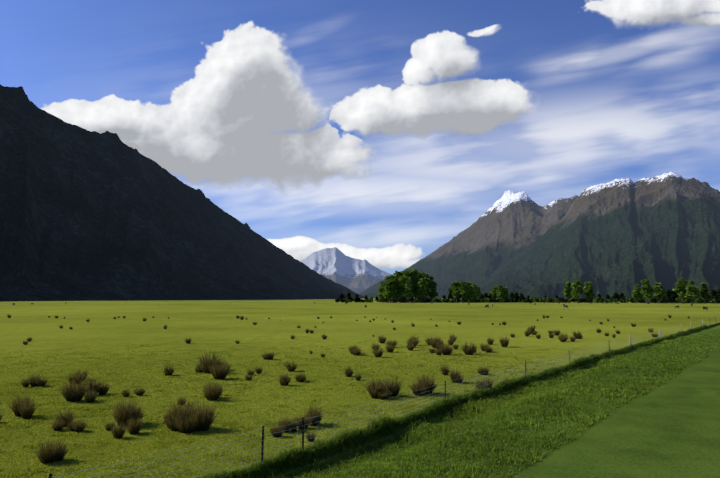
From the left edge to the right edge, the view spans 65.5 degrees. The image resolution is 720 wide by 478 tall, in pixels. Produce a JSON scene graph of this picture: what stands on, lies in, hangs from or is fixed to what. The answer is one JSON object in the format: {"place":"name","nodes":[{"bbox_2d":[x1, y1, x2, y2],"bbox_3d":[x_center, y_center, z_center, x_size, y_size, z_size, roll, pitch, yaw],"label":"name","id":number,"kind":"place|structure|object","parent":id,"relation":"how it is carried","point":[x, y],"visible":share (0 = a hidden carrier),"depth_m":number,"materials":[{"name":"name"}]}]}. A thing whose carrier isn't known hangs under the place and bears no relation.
{"place":"outdoors","nodes":[
{"label":"outdoors","id":0,"kind":"place"},
{"bbox_2d":[0,84,364,300],"bbox_3d":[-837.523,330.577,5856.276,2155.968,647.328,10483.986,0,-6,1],"label":"mountain","id":1,"kind":"structure","parent":0,"point":[86,215],"depth_m":1593.98,"materials":[{"name":"grey stone"}]},
{"bbox_2d":[300,247,390,293],"bbox_3d":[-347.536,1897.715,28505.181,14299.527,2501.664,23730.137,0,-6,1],"label":"peak","id":2,"kind":"structure","parent":0,"point":[338,266],"depth_m":23355.29,"materials":[{"name":"white snow"}]},
{"bbox_2d":[0,298,719,477],"bbox_3d":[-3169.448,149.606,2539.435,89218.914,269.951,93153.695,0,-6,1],"label":"ground","id":3,"kind":"structure","parent":0,"point":[668,428],"depth_m":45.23,"materials":[{"name":"green plant"}]},
{"bbox_2d":[0,313,689,463],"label":"shrubs","id":4,"kind":"object","parent":3,"relation":"on","point":[188,420],"visible":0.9,"depth_m":27.15,"materials":[{"name":"plant"}]},
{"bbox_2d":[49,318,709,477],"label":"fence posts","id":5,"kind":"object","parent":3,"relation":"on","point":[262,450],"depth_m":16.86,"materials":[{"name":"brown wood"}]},
{"bbox_2d":[47,318,716,477],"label":"fence wire","id":6,"kind":"object","parent":5,"relation":"attached to","point":[340,420],"visible":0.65,"depth_m":17.69,"materials":[{"name":"grey metal"}]},
{"bbox_2d":[194,325,707,477],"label":"fringe grass","id":7,"kind":"structure","parent":3,"relation":"on","point":[295,457],"depth_m":20.21,"materials":[{"name":"green plant"}]},
{"bbox_2d":[335,296,719,302],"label":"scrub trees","id":8,"kind":"object","parent":3,"relation":"on","point":[581,300],"visible":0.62,"depth_m":558.97,"materials":[{"name":"green plant"}]},
{"bbox_2d":[339,268,719,303],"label":"trees","id":9,"kind":"object","parent":3,"relation":"on","point":[415,283],"visible":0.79,"depth_m":528.70,"materials":[{"name":"green plant"}]},
{"bbox_2d":[0,0,719,274],"label":"sky","id":10,"kind":"structure","parent":0,"point":[59,51],"materials":[{"name":"blue"}]},
{"bbox_2d":[359,190,578,297],"bbox_3d":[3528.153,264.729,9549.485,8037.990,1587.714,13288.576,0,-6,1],"label":"mountain","id":11,"kind":"structure","parent":0,"point":[509,224],"depth_m":7155.18,"materials":[{"name":"stone"}]},
{"bbox_2d":[248,333,719,477],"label":"bank grass","id":12,"kind":"structure","parent":0,"point":[422,433],"depth_m":18.84,"materials":[{"name":"green plant"}]},
{"bbox_2d":[453,172,719,298],"bbox_3d":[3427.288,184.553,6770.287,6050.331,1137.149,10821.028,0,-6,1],"label":"mountain","id":13,"kind":"structure","parent":0,"point":[619,236],"depth_m":4007.13,"materials":[{"name":"grey stone"}]}
]}

